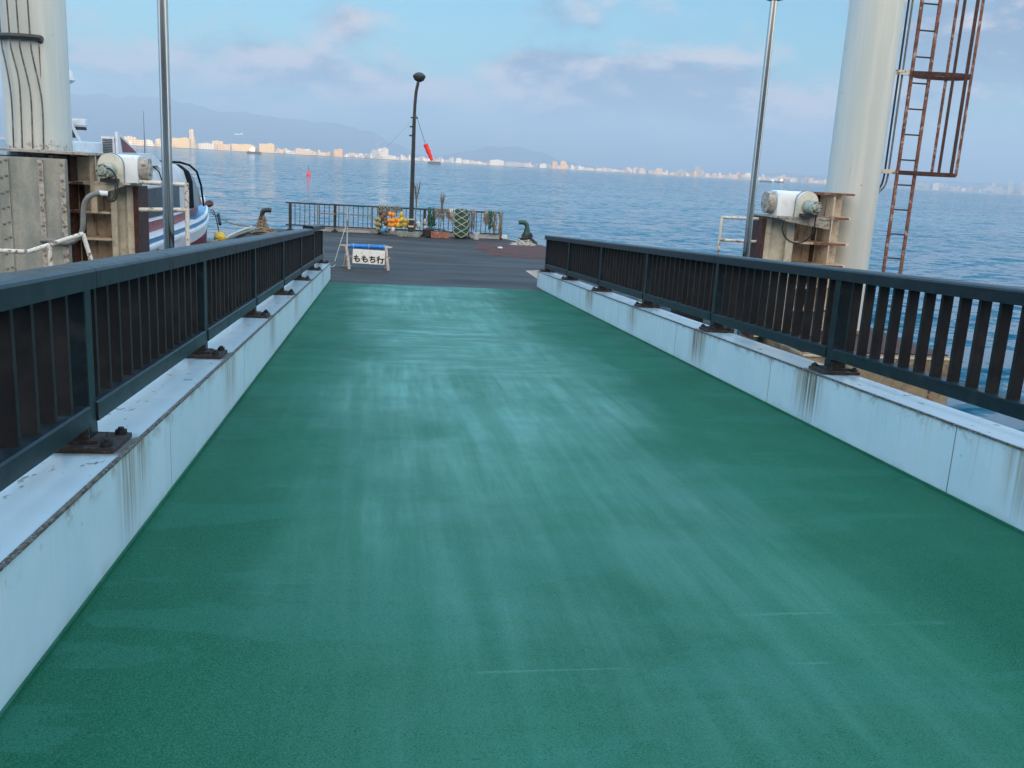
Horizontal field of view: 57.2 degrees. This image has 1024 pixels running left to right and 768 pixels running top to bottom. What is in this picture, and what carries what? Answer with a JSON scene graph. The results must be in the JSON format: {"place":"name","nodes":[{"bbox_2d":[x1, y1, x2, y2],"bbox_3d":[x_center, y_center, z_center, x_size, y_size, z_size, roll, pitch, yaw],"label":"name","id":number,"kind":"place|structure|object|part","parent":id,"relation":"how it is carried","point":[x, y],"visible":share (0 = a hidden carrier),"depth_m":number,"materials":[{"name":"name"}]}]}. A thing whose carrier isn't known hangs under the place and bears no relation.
{"place":"outdoors","nodes":[
{"label":"outdoors","id":0,"kind":"place"},
{"bbox_2d":[0,0,72,157],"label":"guide tower","id":1,"kind":"structure","parent":0,"point":[48,20],"depth_m":14.11,"materials":[{"name":"paint"}]},
{"bbox_2d":[0,0,44,148],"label":"tower pipes","id":2,"kind":"object","parent":1,"relation":"attached to","point":[24,36],"visible":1,"depth_m":13.90,"materials":[{"name":"metal"}]},
{"bbox_2d":[157,0,174,248],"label":"lamp post","id":3,"kind":"object","parent":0,"point":[165,117],"visible":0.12,"depth_m":8.61,"materials":[{"name":"silver metal"}]},
{"bbox_2d":[0,93,424,158],"bbox_3d":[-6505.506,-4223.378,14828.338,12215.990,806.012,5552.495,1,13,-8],"label":"hills","id":4,"kind":"structure","parent":0,"point":[103,114],"depth_m":15604.68,"materials":[{"name":"blue"}]},
{"bbox_2d":[0,136,1020,194],"bbox_3d":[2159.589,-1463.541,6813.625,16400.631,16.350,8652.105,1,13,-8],"label":"coast land","id":5,"kind":"structure","parent":0,"point":[2,137],"depth_m":4702.24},
{"bbox_2d":[123,136,145,145],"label":"building","id":6,"kind":"structure","parent":5,"relation":"on","point":[134,140],"depth_m":3007.70,"materials":[{"name":"beige concrete"}]},
{"bbox_2d":[146,139,152,145],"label":"building","id":7,"kind":"structure","parent":5,"relation":"on","point":[149,142],"depth_m":3053.91,"materials":[{"name":"white concrete"}]},
{"bbox_2d":[172,137,190,147],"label":"building","id":8,"kind":"structure","parent":5,"relation":"on","point":[183,142],"depth_m":3165.58,"materials":[{"name":"beige concrete"}]},
{"bbox_2d":[189,129,194,147],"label":"tower","id":9,"kind":"structure","parent":5,"relation":"on","point":[191,136],"depth_m":3204.17,"materials":[{"name":"beige concrete"}]},
{"bbox_2d":[199,143,214,149],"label":"building","id":10,"kind":"structure","parent":5,"relation":"on","point":[206,146],"depth_m":3254.78,"materials":[{"name":"white concrete"}]},
{"bbox_2d":[218,144,223,149],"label":"building","id":11,"kind":"structure","parent":5,"relation":"on","point":[220,147],"depth_m":3305.90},
{"bbox_2d":[212,140,231,149],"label":"building","id":12,"kind":"structure","parent":5,"relation":"on","point":[226,146],"depth_m":3311.37,"materials":[{"name":"beige concrete"}]},
{"bbox_2d":[231,144,253,150],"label":"building","id":13,"kind":"structure","parent":5,"relation":"on","point":[243,147],"depth_m":3373.56,"materials":[{"name":"beige concrete"}]},
{"bbox_2d":[259,143,275,152],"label":"building","id":14,"kind":"structure","parent":5,"relation":"on","point":[269,147],"depth_m":3491.80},
{"bbox_2d":[295,148,311,154],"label":"building","id":15,"kind":"structure","parent":5,"relation":"on","point":[300,151],"depth_m":3650.59,"materials":[{"name":"beige concrete"}]},
{"bbox_2d":[334,149,342,156],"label":"building","id":16,"kind":"structure","parent":5,"relation":"on","point":[338,152],"depth_m":3798.54,"materials":[{"name":"beige concrete"}]},
{"bbox_2d":[371,149,378,158],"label":"building","id":17,"kind":"structure","parent":5,"relation":"on","point":[374,153],"depth_m":4002.10,"materials":[{"name":"white concrete"}]},
{"bbox_2d":[378,148,387,158],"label":"building","id":18,"kind":"structure","parent":5,"relation":"on","point":[383,152],"depth_m":4062.60,"materials":[{"name":"white concrete"}]},
{"bbox_2d":[388,155,396,159],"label":"building","id":19,"kind":"structure","parent":5,"relation":"on","point":[392,157],"depth_m":4090.25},
{"bbox_2d":[490,160,504,165],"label":"building","id":20,"kind":"structure","parent":5,"relation":"on","point":[498,162],"depth_m":4731.92,"materials":[{"name":"white concrete"}]},
{"bbox_2d":[505,162,524,166],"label":"building","id":21,"kind":"structure","parent":5,"relation":"on","point":[518,164],"depth_m":4818.48,"materials":[{"name":"white concrete"}]},
{"bbox_2d":[551,161,557,168],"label":"building","id":22,"kind":"structure","parent":5,"relation":"on","point":[554,165],"depth_m":5008.52,"materials":[{"name":"beige concrete"}]},
{"bbox_2d":[560,161,567,168],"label":"building","id":23,"kind":"structure","parent":5,"relation":"on","point":[563,165],"depth_m":5050.13,"materials":[{"name":"beige concrete"}]},
{"bbox_2d":[694,166,701,176],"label":"building","id":24,"kind":"structure","parent":5,"relation":"on","point":[698,170],"depth_m":5460.38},
{"bbox_2d":[745,173,750,178],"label":"building","id":25,"kind":"structure","parent":5,"relation":"on","point":[747,175],"depth_m":5692.59,"materials":[{"name":"white concrete"}]},
{"bbox_2d":[916,182,923,188],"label":"building","id":26,"kind":"structure","parent":5,"relation":"on","point":[918,185],"depth_m":7192.00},
{"bbox_2d":[925,183,932,189],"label":"building","id":27,"kind":"structure","parent":5,"relation":"on","point":[928,186],"depth_m":7062.80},
{"bbox_2d":[932,183,939,189],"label":"building","id":28,"kind":"structure","parent":5,"relation":"on","point":[935,186],"depth_m":7018.34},
{"bbox_2d":[939,183,944,189],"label":"building","id":29,"kind":"structure","parent":5,"relation":"on","point":[941,186],"depth_m":7230.42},
{"bbox_2d":[950,187,958,190],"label":"building","id":30,"kind":"structure","parent":5,"relation":"on","point":[953,189],"depth_m":7060.46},
{"bbox_2d":[966,186,972,191],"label":"building","id":31,"kind":"structure","parent":5,"relation":"on","point":[969,189],"depth_m":7177.99,"materials":[{"name":"grey"}]},
{"bbox_2d":[986,186,993,192],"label":"building","id":32,"kind":"structure","parent":5,"relation":"on","point":[989,189],"depth_m":7073.30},
{"bbox_2d":[991,182,996,189],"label":"building","id":33,"kind":"structure","parent":5,"relation":"on","point":[993,185],"depth_m":7094.03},
{"bbox_2d":[1007,180,1013,193],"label":"building","id":34,"kind":"structure","parent":5,"relation":"on","point":[1010,188],"depth_m":7048.33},
{"bbox_2d":[1012,188,1017,193],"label":"building","id":35,"kind":"structure","parent":5,"relation":"on","point":[1015,190],"depth_m":7149.75,"materials":[{"name":"grey"}]},
{"bbox_2d":[1019,183,1023,193],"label":"building","id":36,"kind":"structure","parent":5,"relation":"on","point":[1021,187],"depth_m":7014.57,"materials":[{"name":"grey"}]},
{"bbox_2d":[0,139,1023,431],"bbox_3d":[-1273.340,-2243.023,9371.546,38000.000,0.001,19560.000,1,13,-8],"label":"sea","id":37,"kind":"structure","parent":0,"point":[970,237],"depth_m":101.31,"materials":[{"name":"liquid"}]},
{"bbox_2d":[69,70,213,250],"bbox_3d":[-9.438,-4.596,24.274,2.307,5.650,15.600,1,13,-8],"label":"passenger boat","id":38,"kind":"object","parent":37,"relation":"on","point":[118,143],"visible":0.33,"depth_m":22.43,"materials":[{"name":"white paint"}]},
{"bbox_3d":[-8.470,-4.519,23.049,0.062,0.660,4.950,1,13,-9],"label":"side window","id":39,"kind":"part","parent":38,"relation":"part of","materials":[{"name":"glass"}]},
{"bbox_2d":[211,209,221,230],"bbox_3d":[-9.826,-5.417,31.309,0.189,0.751,1.104,-5,15,-30],"label":"bow rope","id":40,"kind":"object","parent":38,"relation":"hanging from","point":[219,219],"visible":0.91,"depth_m":31.11,"materials":[{"name":"black fabric"}]},
{"bbox_2d":[247,147,261,153],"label":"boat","id":41,"kind":"object","parent":37,"relation":"on","point":[252,150],"visible":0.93,"depth_m":1590.78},
{"bbox_2d":[428,161,440,164],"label":"barge","id":42,"kind":"object","parent":37,"relation":"on","point":[434,162],"visible":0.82,"depth_m":1451.46},
{"bbox_2d":[228,227,728,327],"bbox_3d":[-2.734,-2.565,25.827,11.000,1.927,18.900,1,13,-8],"label":"floating pontoon","id":43,"kind":"object","parent":37,"relation":"on","point":[451,261],"visible":0.18,"depth_m":25.52,"materials":[{"name":"grey concrete"}]},
{"bbox_2d":[214,231,225,240],"bbox_3d":[-8.193,-4.110,26.323,0.323,0.367,0.306,1,13,-8],"label":"mooring float","id":44,"kind":"object","parent":43,"relation":"on","point":[220,235],"visible":0.66,"depth_m":26.22,"materials":[{"name":"yellow plastic"}]},
{"bbox_2d":[226,226,252,237],"bbox_3d":[-8.411,-4.636,28.811,0.058,0.218,3.327,3,13,-1],"label":"long rope","id":45,"kind":"object","parent":43,"relation":"on","point":[238,231],"visible":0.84,"depth_m":28.87,"materials":[{"name":"white fabric"}]},
{"bbox_2d":[226,227,263,239],"bbox_3d":[-8.335,-4.673,29.176,0.058,0.134,5.032,3,13,-2],"label":"long rope","id":46,"kind":"object","parent":43,"relation":"on","point":[235,235],"visible":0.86,"depth_m":29.05,"materials":[{"name":"beige fabric"}]},
{"bbox_2d":[248,227,276,234],"bbox_3d":[-8.354,-5.166,31.535,1.005,0.228,0.883,1,13,-8],"label":"rope heap","id":47,"kind":"object","parent":43,"relation":"on","point":[266,230],"visible":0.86,"depth_m":31.32,"materials":[{"name":"beige fabric"}]},
{"bbox_2d":[259,208,271,233],"bbox_3d":[-8.446,-5.542,31.754,0.615,0.864,0.591,1,13,-8],"label":"mooring bollard","id":48,"kind":"object","parent":43,"relation":"on","point":[263,211],"visible":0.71,"depth_m":31.64,"materials":[{"name":"metal"}]},
{"bbox_2d":[210,211,256,226],"bbox_3d":[-9.361,-5.569,31.728,1.764,0.451,0.043,4,13,5],"label":"mooring line","id":49,"kind":"object","parent":48,"relation":"attached to","point":[235,224],"visible":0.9,"depth_m":31.75,"materials":[{"name":"fabric"}]},
{"bbox_2d":[257,215,268,227],"bbox_3d":[-8.454,-5.434,31.773,0.534,0.627,0.524,1,13,-8],"label":"mooring rope","id":50,"kind":"object","parent":48,"relation":"attached to","point":[263,224],"visible":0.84,"depth_m":31.66,"materials":[{"name":"beige fabric"}]},
{"bbox_2d":[317,205,371,233],"bbox_3d":[-6.024,-5.915,33.778,1.950,0.945,0.050,1,13,-8],"label":"aluminium rack","id":51,"kind":"object","parent":43,"relation":"on","point":[370,229],"visible":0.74,"depth_m":33.78,"materials":[{"name":"silver metal"}]},
{"bbox_2d":[341,206,351,267],"bbox_3d":[-4.081,-3.643,23.238,0.280,1.492,0.273,1,13,-8],"label":"chain post","id":52,"kind":"object","parent":43,"relation":"on","point":[345,266],"visible":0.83,"depth_m":23.21,"materials":[{"name":"metal"}]},
{"bbox_2d":[340,244,391,270],"bbox_3d":[-3.594,-3.123,23.139,1.261,0.602,0.547,1,13,-8],"label":"trestle barrier","id":53,"kind":"object","parent":43,"relation":"on","point":[347,256],"visible":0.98,"depth_m":23.05,"materials":[{"name":"grey wood"}]},
{"bbox_2d":[349,243,386,249],"bbox_3d":[-3.540,-3.378,23.085,0.902,0.134,0.133,1,13,-8],"label":"blue roll","id":54,"kind":"object","parent":53,"relation":"on","point":[363,246],"visible":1,"depth_m":23.04,"materials":[{"name":"plastic"}]},
{"bbox_2d":[352,249,384,264],"bbox_3d":[-3.511,-3.117,23.016,0.787,0.360,0.051,1,13,-8],"label":"destination sign","id":55,"kind":"object","parent":53,"relation":"attached to","point":[364,256],"visible":1,"depth_m":23.01,"materials":[{"name":"white paint"}]},
{"bbox_2d":[286,202,502,239],"bbox_3d":[-4.229,-5.939,34.203,7.850,0.995,0.200,1,13,-8],"label":"pontoon fence","id":56,"kind":"object","parent":43,"relation":"on","point":[290,224],"visible":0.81,"depth_m":33.98,"materials":[{"name":"metal"}]},
{"bbox_2d":[377,204,391,215],"bbox_3d":[-4.603,-6.303,34.029,0.547,0.407,0.270,1,13,-8],"label":"hanging net","id":57,"kind":"object","parent":56,"relation":"hanging from","point":[381,210],"visible":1,"depth_m":33.94,"materials":[{"name":"fabric"}]},
{"bbox_2d":[388,205,400,212],"bbox_3d":[-4.247,-6.346,34.069,0.545,0.305,0.264,1,13,-8],"label":"hanging net","id":58,"kind":"object","parent":56,"relation":"hanging from","point":[394,211],"visible":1,"depth_m":34.02,"materials":[{"name":"fabric"}]},
{"bbox_2d":[426,207,435,227],"bbox_3d":[-2.956,-6.066,34.308,0.407,0.786,0.282,1,13,-8],"label":"hanging net","id":59,"kind":"object","parent":56,"relation":"hanging from","point":[431,222],"visible":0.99,"depth_m":34.22,"materials":[{"name":"green fabric"}]},
{"bbox_2d":[431,208,451,220],"bbox_3d":[-2.561,-6.197,34.332,0.779,0.490,0.267,1,13,-8],"label":"hanging net","id":60,"kind":"object","parent":56,"relation":"hanging from","point":[447,214],"visible":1,"depth_m":34.26,"materials":[{"name":"fabric"}]},
{"bbox_2d":[448,208,453,223],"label":"hanging net","id":61,"kind":"object","parent":56,"relation":"hanging from","point":[450,213],"visible":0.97,"depth_m":34.35,"materials":[{"name":"fabric"}]},
{"bbox_2d":[470,209,475,229],"bbox_3d":[-1.451,-6.040,34.530,0.208,0.759,0.249,1,13,-8],"label":"hanging net","id":62,"kind":"object","parent":56,"relation":"hanging from","point":[472,218],"visible":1,"depth_m":34.44,"materials":[{"name":"fabric"}]},
{"bbox_2d":[483,210,489,225],"bbox_3d":[-0.943,-6.115,34.572,0.269,0.587,0.272,1,13,-8],"label":"hanging net","id":63,"kind":"object","parent":56,"relation":"hanging from","point":[486,219],"visible":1,"depth_m":34.48,"materials":[{"name":"fabric"}]},
{"bbox_2d":[488,210,492,229],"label":"hanging net","id":64,"kind":"object","parent":56,"relation":"hanging from","point":[490,222],"visible":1,"depth_m":34.53,"materials":[{"name":"green fabric"}]},
{"bbox_2d":[492,211,496,235],"bbox_3d":[-0.636,-5.943,34.658,0.164,0.919,0.266,1,13,-8],"label":"hanging net","id":65,"kind":"object","parent":56,"relation":"hanging from","point":[494,220],"visible":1,"depth_m":34.57,"materials":[{"name":"fabric"}]},
{"bbox_2d":[498,211,502,237],"bbox_3d":[-0.431,-5.893,34.698,0.170,1.013,0.270,1,13,-8],"label":"hanging net","id":66,"kind":"object","parent":56,"relation":"hanging from","point":[500,227],"visible":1,"depth_m":34.60,"materials":[{"name":"fabric"}]},
{"bbox_2d":[397,231,409,236],"bbox_3d":[-3.896,-5.382,33.655,0.436,0.185,0.318,1,13,-8],"label":"crate","id":67,"kind":"object","parent":43,"relation":"on","point":[401,233],"visible":0.92,"depth_m":33.52,"materials":[{"name":"grey plastic"}]},
{"bbox_2d":[407,231,418,237],"bbox_3d":[-3.546,-5.362,33.656,0.436,0.185,0.318,1,13,-8],"label":"crate","id":68,"kind":"object","parent":43,"relation":"on","point":[414,234],"visible":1,"depth_m":33.51,"materials":[{"name":"grey plastic"}]},
{"bbox_2d":[408,72,425,233],"bbox_3d":[-3.400,-8.057,33.185,0.510,5.665,0.433,1,13,-8],"label":"lamp mast","id":69,"kind":"object","parent":43,"relation":"on","point":[418,77],"visible":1,"depth_m":33.10,"materials":[{"name":"metal"}]},
{"bbox_2d":[416,115,432,160],"bbox_3d":[-3.070,-8.641,32.997,0.665,1.533,0.178,5,13,7],"label":"windsock","id":70,"kind":"object","parent":69,"relation":"hanging from","point":[427,148],"visible":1,"depth_m":33.01,"materials":[{"name":"red fabric"}]},
{"bbox_2d":[414,181,420,231],"bbox_3d":[-3.434,-6.312,33.804,0.244,1.990,0.101,1,13,-8],"label":"bundle of canes","id":71,"kind":"object","parent":43,"relation":"on","point":[416,196],"visible":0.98,"depth_m":33.70,"materials":[{"name":"brown wood"}]},
{"bbox_2d":[425,228,445,237],"bbox_3d":[-2.764,-5.456,33.926,0.744,0.340,0.360,1,13,-8],"label":"black tub","id":72,"kind":"object","parent":43,"relation":"on","point":[428,232],"visible":0.94,"depth_m":33.73,"materials":[{"name":"plastic"}]},
{"bbox_2d":[431,231,441,237],"bbox_3d":[-2.731,-5.384,33.813,0.376,0.245,0.338,1,13,-8],"label":"crate","id":73,"kind":"object","parent":43,"relation":"on","point":[437,234],"visible":1,"depth_m":33.66,"materials":[{"name":"orange plastic"}]},
{"bbox_2d":[440,192,444,228],"bbox_3d":[-2.544,-6.156,34.171,0.184,1.618,0.107,1,13,-8],"label":"bundle of canes","id":74,"kind":"object","parent":43,"relation":"on","point":[442,200],"visible":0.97,"depth_m":34.07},
{"bbox_2d":[441,232,448,238],"bbox_3d":[-2.407,-5.356,33.812,0.276,0.225,0.318,1,13,-8],"label":"crate","id":75,"kind":"object","parent":43,"relation":"on","point":[445,235],"visible":1,"depth_m":33.68,"materials":[{"name":"orange plastic"}]},
{"bbox_2d":[453,209,468,238],"bbox_3d":[-1.848,-5.831,34.137,0.565,1.065,0.465,1,13,-8],"label":"net bundle","id":76,"kind":"object","parent":43,"relation":"on","point":[461,224],"visible":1,"depth_m":33.98,"materials":[{"name":"green fabric"}]},
{"bbox_2d":[473,229,479,239],"bbox_3d":[-1.299,-5.457,34.197,0.261,0.373,0.260,1,13,-8],"label":"bucket","id":77,"kind":"object","parent":43,"relation":"on","point":[475,235],"visible":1,"depth_m":34.13,"materials":[{"name":"white plastic"}]},
{"bbox_2d":[475,242,545,258],"bbox_3d":[0.200,-4.357,30.476,2.740,0.075,5.348,1,13,-8],"label":"mat","id":78,"kind":"object","parent":43,"relation":"on","point":[522,251],"visible":0.81,"depth_m":29.97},
{"bbox_2d":[510,239,535,245],"bbox_3d":[0.406,-4.886,32.387,1.020,0.252,0.671,1,13,-8],"label":"rope heap","id":79,"kind":"object","parent":78,"relation":"on","point":[519,242],"visible":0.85,"depth_m":32.29,"materials":[{"name":"white fabric"}]},
{"bbox_2d":[0,263,1023,767],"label":"boarding ramp","id":80,"kind":"structure","parent":43,"relation":"on","point":[318,519],"depth_m":4.33,"materials":[{"name":"paint"}]},
{"bbox_2d":[0,224,328,491],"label":"railing","id":81,"kind":"object","parent":80,"relation":"on","point":[86,346],"visible":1,"depth_m":4.63,"materials":[{"name":"metal"}]},
{"bbox_2d":[540,235,1023,420],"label":"railing","id":82,"kind":"object","parent":80,"relation":"on","point":[719,292],"visible":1,"depth_m":7.83,"materials":[{"name":"metal"}]},
{"bbox_2d":[518,220,529,244],"bbox_3d":[0.511,-5.312,32.922,0.615,0.864,0.591,1,13,-8],"label":"mooring bollard","id":83,"kind":"object","parent":43,"relation":"on","point":[526,224],"visible":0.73,"depth_m":32.81,"materials":[{"name":"green metal"}]},
{"bbox_2d":[517,232,536,244],"bbox_3d":[0.526,-5.113,32.910,0.781,0.469,0.707,1,13,-8],"label":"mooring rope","id":84,"kind":"object","parent":83,"relation":"attached to","point":[524,236],"visible":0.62,"depth_m":32.77,"materials":[{"name":"black fabric"}]},
{"bbox_2d":[620,294,705,319],"bbox_3d":[3.140,-1.852,19.535,1.000,0.462,3.300,1,13,-8],"label":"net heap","id":85,"kind":"object","parent":43,"relation":"on","point":[636,299],"visible":0.06,"depth_m":19.90,"materials":[{"name":"fabric"}]},
{"bbox_2d":[671,309,702,322],"bbox_3d":[3.265,-1.348,17.495,0.540,0.425,0.490,1,13,-8],"label":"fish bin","id":86,"kind":"object","parent":43,"relation":"on","point":[689,316],"visible":0.07,"depth_m":17.30,"materials":[{"name":"plastic"}]},
{"bbox_2d":[741,328,949,405],"bbox_3d":[5.486,1.196,17.306,2.640,4.354,3.822,1,13,-8],"label":"concrete dolphin","id":87,"kind":"object","parent":37,"relation":"in","point":[916,391],"visible":0.13,"depth_m":15.20,"materials":[{"name":"concrete"}]},
{"bbox_2d":[741,190,855,337],"bbox_3d":[4.892,-2.001,15.917,1.650,2.475,0.954,1,13,-8],"label":"guide bracket","id":88,"kind":"object","parent":87,"relation":"on","point":[819,245],"visible":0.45,"depth_m":15.80,"materials":[{"name":"beige metal"}]},
{"bbox_2d":[709,216,758,323],"bbox_3d":[3.741,-1.782,15.848,0.679,2.065,0.047,1,13,-8],"label":"pipe handrail","id":89,"kind":"object","parent":88,"relation":"attached to","point":[720,231],"visible":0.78,"depth_m":15.64,"materials":[{"name":"white metal"}]},
{"bbox_2d":[761,190,821,217],"bbox_3d":[4.557,-2.944,15.268,0.802,0.422,0.814,1,13,-8],"label":"motor hoist","id":90,"kind":"object","parent":88,"relation":"on","point":[792,203],"visible":1,"depth_m":15.24,"materials":[{"name":"white paint"}]},
{"bbox_2d":[781,214,817,243],"bbox_3d":[4.661,-2.596,15.184,0.605,0.662,0.066,2,13,-6],"label":"cable","id":91,"kind":"object","parent":90,"relation":"hanging from","point":[798,242],"visible":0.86,"depth_m":15.23,"materials":[{"name":"black rubber"}]},
{"bbox_3d":[-8.427,0.874,15.339,2.850,4.354,3.822,1,13,-8],"label":"concrete dolphin","id":92,"kind":"object","parent":37,"relation":"in","visible":0},
{"bbox_2d":[0,147,105,272],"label":"bolted steel box","id":93,"kind":"object","parent":92,"relation":"on","point":[34,201],"visible":0.56,"depth_m":13.42,"materials":[{"name":"beige metal"}]},
{"bbox_2d":[40,190,107,245],"bbox_3d":[-6.278,-2.381,13.456,0.936,0.809,0.146,0,13,-13],"label":"conduit","id":94,"kind":"object","parent":93,"relation":"attached to","point":[87,198],"visible":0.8,"depth_m":13.44,"materials":[{"name":"white paint"}]},
{"bbox_2d":[48,153,149,262],"bbox_3d":[-6.338,-2.242,14.326,1.320,2.442,0.940,1,13,-8],"label":"guide bracket","id":95,"kind":"object","parent":92,"relation":"on","point":[119,226],"visible":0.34,"depth_m":14.30,"materials":[{"name":"beige paint"}]},
{"bbox_2d":[95,153,152,182],"bbox_3d":[-5.715,-3.181,13.816,0.692,0.422,0.814,1,13,-8],"label":"motor hoist","id":96,"kind":"object","parent":95,"relation":"on","point":[130,168],"visible":0.98,"depth_m":13.80,"materials":[{"name":"white paint"}]},
{"bbox_2d":[105,168,118,201],"bbox_3d":[-5.783,-2.860,13.487,0.250,0.489,0.090,7,14,18],"label":"cable","id":97,"kind":"object","parent":96,"relation":"hanging from","point":[115,187],"visible":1,"depth_m":13.50,"materials":[{"name":"black rubber"}]},
{"bbox_2d":[138,180,189,245],"bbox_3d":[-5.264,-1.976,14.267,0.724,2.178,0.065,1,13,-8],"label":"pipe handrail","id":98,"kind":"object","parent":95,"relation":"attached to","point":[185,209],"visible":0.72,"depth_m":14.08,"materials":[{"name":"white metal"}]},
{"bbox_2d":[0,0,1023,183],"label":"sky","id":99,"kind":"structure","parent":0,"point":[670,85],"materials":[{"name":"blue"}]},
{"bbox_2d":[417,146,1019,191],"bbox_3d":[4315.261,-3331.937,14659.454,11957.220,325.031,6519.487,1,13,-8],"label":"hills","id":100,"kind":"structure","parent":0,"point":[505,154],"depth_m":15490.06,"materials":[{"name":"blue"}]},
{"bbox_2d":[734,0,780,335],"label":"lamp post","id":101,"kind":"object","parent":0,"point":[760,127],"visible":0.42,"depth_m":11.06,"materials":[{"name":"silver metal"}]},
{"bbox_2d":[821,0,905,334],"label":"guide tower","id":102,"kind":"structure","parent":0,"point":[868,72],"depth_m":15.95,"materials":[{"name":"paint"}]},
{"bbox_2d":[879,0,913,192],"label":"ladder conduits","id":103,"kind":"object","parent":102,"relation":"attached to","point":[897,81],"visible":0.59,"depth_m":16.29,"materials":[{"name":"metal"}]},
{"bbox_2d":[881,0,984,329],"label":"caged ladder","id":104,"kind":"object","parent":102,"relation":"attached to","point":[929,75],"visible":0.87,"depth_m":16.34,"materials":[{"name":"metal"}]},
{"bbox_3d":[-6.305,0.041,12.431,2.200,0.180,2.100,1,13,-8],"label":"catwalk","id":105,"kind":"object","parent":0,"visible":0},
{"bbox_2d":[0,232,92,265],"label":"pipe handrail","id":106,"kind":"object","parent":105,"relation":"on","point":[49,245],"visible":0.55,"depth_m":11.40,"materials":[{"name":"white metal"}]}
]}

